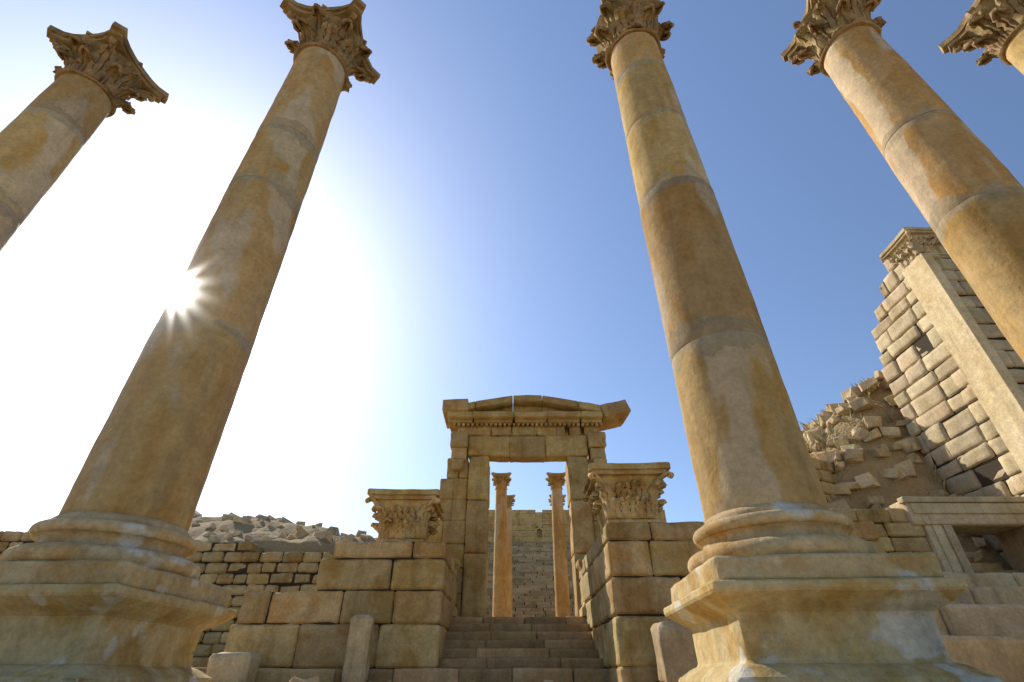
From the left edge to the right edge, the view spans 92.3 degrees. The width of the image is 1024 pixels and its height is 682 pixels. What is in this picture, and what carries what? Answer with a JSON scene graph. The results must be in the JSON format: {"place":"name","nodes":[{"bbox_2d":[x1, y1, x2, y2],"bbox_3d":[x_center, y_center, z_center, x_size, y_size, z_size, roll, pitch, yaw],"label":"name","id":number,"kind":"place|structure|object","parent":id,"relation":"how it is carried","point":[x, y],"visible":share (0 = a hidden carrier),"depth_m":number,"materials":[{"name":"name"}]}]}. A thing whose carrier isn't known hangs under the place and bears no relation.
{"place":"outdoors","nodes":[
{"label":"outdoors","id":0,"kind":"place"},
{"bbox_2d":[188,515,377,553],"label":"bank","id":1,"kind":"structure","parent":0,"point":[309,543],"depth_m":18.12,"materials":[{"name":"beige stone"}]},
{"bbox_2d":[27,510,370,543],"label":"bank stones","id":2,"kind":"object","parent":1,"relation":"on","point":[328,533],"visible":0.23,"depth_m":18.60,"materials":[{"name":"beige stone"}]},
{"bbox_2d":[0,0,1023,537],"label":"sky","id":3,"kind":"structure","parent":0,"point":[468,225],"materials":[{"name":"blue"}]},
{"bbox_2d":[548,495,565,505],"bbox_3d":[1.773,6.359,19.291,0.688,0.481,0.674,0,-35,0],"label":"column capital","id":4,"kind":"object","parent":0,"point":[564,496],"visible":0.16,"depth_m":19.24,"materials":[{"name":"beige stone"}]},
{"bbox_2d":[703,379,1012,569],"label":"bank","id":5,"kind":"structure","parent":0,"point":[891,491],"depth_m":13.84,"materials":[{"name":"beige stone"}]},
{"bbox_2d":[798,373,945,489],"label":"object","id":6,"kind":"structure","parent":5,"relation":"on","point":[847,420],"depth_m":15.17,"materials":[{"name":"beige stone"}]},
{"bbox_2d":[801,370,986,561],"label":"bank stones","id":7,"kind":"object","parent":5,"relation":"on","point":[830,416],"visible":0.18,"depth_m":14.42,"materials":[{"name":"beige stone"}]},
{"label":"ground","id":8,"kind":"structure","parent":0,"visible":0},
{"bbox_2d":[0,21,168,250],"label":"column","id":9,"kind":"structure","parent":8,"relation":"on","point":[47,133],"depth_m":7.99,"materials":[{"name":"stone"}]},
{"bbox_2d":[0,531,334,667],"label":"bank wall","id":10,"kind":"structure","parent":8,"relation":"on","point":[253,578],"depth_m":14.71,"materials":[{"name":"stone"}]},
{"bbox_2d":[0,0,380,681],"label":"column","id":11,"kind":"structure","parent":8,"relation":"on","point":[100,580],"depth_m":4.13,"materials":[{"name":"stone"}]},
{"bbox_2d":[195,616,608,681],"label":"steps","id":12,"kind":"structure","parent":8,"relation":"on","point":[520,649],"depth_m":9.04,"materials":[{"name":"stone"}]},
{"bbox_2d":[492,488,506,616],"bbox_3d":[-0.350,6.443,14.987,0.554,3.838,0.554,0,-35,0],"label":"column shaft","id":13,"kind":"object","parent":12,"relation":"on","point":[500,577],"depth_m":14.76,"materials":[{"name":"stone"}]},
{"bbox_2d":[491,472,511,489],"bbox_3d":[-0.350,4.664,16.208,0.673,0.481,0.674,0,-35,0],"label":"column capital","id":14,"kind":"object","parent":13,"relation":"on","point":[501,480],"visible":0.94,"depth_m":16.08,"materials":[{"name":"beige stone"}]},
{"bbox_2d":[507,508,511,616],"bbox_3d":[-0.200,8.157,18.055,0.554,3.888,0.554,0,-35,0],"label":"column shaft","id":15,"kind":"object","parent":12,"relation":"on","point":[509,562],"depth_m":17.92,"materials":[{"name":"stone"}]},
{"bbox_2d":[507,495,515,508],"bbox_3d":[-0.200,6.359,19.293,0.675,0.482,0.675,0,-35,0],"label":"column capital","id":16,"kind":"object","parent":15,"relation":"on","point":[510,499],"visible":0.46,"depth_m":19.16,"materials":[{"name":"beige stone"}]},
{"bbox_2d":[430,456,606,617],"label":"gateway jambs","id":17,"kind":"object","parent":12,"relation":"on","point":[463,526],"visible":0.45,"depth_m":12.55,"materials":[{"name":"beige stone"}]},
{"bbox_2d":[450,425,606,471],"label":"gate lintel","id":18,"kind":"structure","parent":17,"relation":"on","point":[526,444],"depth_m":13.67,"materials":[{"name":"beige stone"}]},
{"bbox_2d":[442,395,630,434],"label":"pediment","id":19,"kind":"structure","parent":18,"relation":"on","point":[526,410],"depth_m":13.98,"materials":[{"name":"beige stone"}]},
{"bbox_2d":[451,559,585,616],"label":"stone blocks","id":20,"kind":"structure","parent":12,"relation":"on","point":[582,611],"depth_m":11.08,"materials":[{"name":"stone"}]},
{"bbox_2d":[551,488,570,616],"bbox_3d":[1.460,6.443,14.987,0.554,3.838,0.554,0,-35,0],"label":"column shaft","id":21,"kind":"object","parent":12,"relation":"on","point":[562,603],"depth_m":14.77,"materials":[{"name":"stone"}]},
{"bbox_2d":[545,472,565,489],"bbox_3d":[1.459,4.663,16.208,0.675,0.482,0.673,0,-35,0],"label":"column capital","id":22,"kind":"object","parent":21,"relation":"on","point":[555,480],"visible":0.97,"depth_m":16.08,"materials":[{"name":"beige stone"}]},
{"bbox_2d":[289,676,553,681],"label":"debris","id":23,"kind":"object","parent":8,"relation":"on","point":[297,679],"visible":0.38,"depth_m":7.58,"materials":[{"name":"stone"}]},
{"bbox_2d":[206,614,697,681],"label":"loose blocks","id":24,"kind":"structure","parent":8,"relation":"on","point":[675,652],"depth_m":7.83,"materials":[{"name":"stone"}]},
{"bbox_2d":[0,258,1023,668],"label":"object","id":25,"kind":"structure","parent":8,"relation":"on","point":[984,472],"depth_m":12.57,"materials":[{"name":"brown stone"}]},
{"bbox_2d":[486,542,573,618],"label":"great stairs","id":26,"kind":"structure","parent":25,"relation":"on","point":[523,572],"depth_m":27.19,"materials":[{"name":"stone"}]},
{"bbox_2d":[488,510,666,541],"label":"terrace wall","id":27,"kind":"structure","parent":25,"relation":"on","point":[526,524],"depth_m":35.47,"materials":[{"name":"stone"}]},
{"bbox_2d":[535,527,543,541],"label":"niche arch","id":28,"kind":"structure","parent":27,"relation":"attached to","point":[539,528],"depth_m":35.08,"materials":[{"name":"beige stone"}]},
{"bbox_2d":[537,530,541,537],"bbox_3d":[1.960,13.956,35.590,0.520,0.800,0.580,0,-35,0],"label":"niche back","id":29,"kind":"object","parent":28,"relation":"on","point":[539,533],"visible":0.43,"depth_m":35.28,"materials":[{"name":"stone"}]},
{"bbox_2d":[811,457,836,501],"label":"slope wall","id":30,"kind":"structure","parent":25,"relation":"on","point":[826,476],"depth_m":13.84,"materials":[{"name":"stone"}]},
{"bbox_2d":[871,244,1023,565],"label":"tall wall","id":31,"kind":"structure","parent":25,"relation":"on","point":[898,302],"depth_m":13.19,"materials":[{"name":"stone"}]},
{"bbox_2d":[879,227,947,271],"bbox_3d":[11.818,-2.577,14.315,1.270,0.868,1.272,0,-35,0],"label":"pilaster capital","id":32,"kind":"object","parent":31,"relation":"attached to","point":[904,249],"visible":0.7,"depth_m":14.07,"materials":[{"name":"stone"}]},
{"bbox_2d":[902,254,1023,473],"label":"pilaster","id":33,"kind":"object","parent":31,"relation":"attached to","point":[995,387],"depth_m":12.23,"materials":[{"name":"stone"}]},
{"bbox_2d":[967,557,1019,572],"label":"side door steps","id":34,"kind":"structure","parent":25,"relation":"attached to","point":[981,566],"depth_m":11.05,"materials":[{"name":"stone"}]},
{"bbox_2d":[224,521,884,681],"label":"podium walls","id":35,"kind":"structure","parent":8,"relation":"on","point":[412,636],"depth_m":8.77,"materials":[{"name":"stone"}]},
{"bbox_2d":[365,489,444,542],"bbox_3d":[-2.272,3.875,10.501,1.586,0.987,1.587,0,-35,0],"label":"pilaster capital","id":36,"kind":"object","parent":35,"relation":"on","point":[409,515],"visible":0.93,"depth_m":10.11,"materials":[{"name":"stone"}]},
{"bbox_2d":[581,462,674,529],"bbox_3d":[2.160,3.029,9.264,1.578,0.994,1.580,0,-35,0],"label":"pilaster capital","id":37,"kind":"object","parent":35,"relation":"on","point":[623,492],"visible":0.85,"depth_m":8.88,"materials":[{"name":"stone"}]},
{"bbox_2d":[588,0,1004,681],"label":"column","id":38,"kind":"object","parent":8,"relation":"on","point":[788,578],"visible":1,"depth_m":3.70,"materials":[{"name":"stone"}]},
{"bbox_2d":[780,0,1023,361],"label":"column","id":39,"kind":"structure","parent":8,"relation":"on","point":[962,185],"depth_m":6.10,"materials":[{"name":"stone"}]},
{"bbox_2d":[933,572,1023,681],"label":"stone steps","id":40,"kind":"structure","parent":8,"relation":"on","point":[980,622],"depth_m":5.97,"materials":[{"name":"stone"}]},
{"bbox_2d":[831,508,931,552],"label":"side wall","id":41,"kind":"structure","parent":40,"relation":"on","point":[915,541],"depth_m":10.55,"materials":[{"name":"stone"}]},
{"bbox_2d":[883,496,1023,572],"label":"doorway","id":42,"kind":"structure","parent":40,"relation":"on","point":[943,521],"depth_m":10.65,"materials":[{"name":"stone"}]},
{"bbox_2d":[938,0,1023,74],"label":"column","id":43,"kind":"structure","parent":8,"relation":"on","point":[993,28],"depth_m":8.09,"materials":[{"name":"stone"}]}
]}

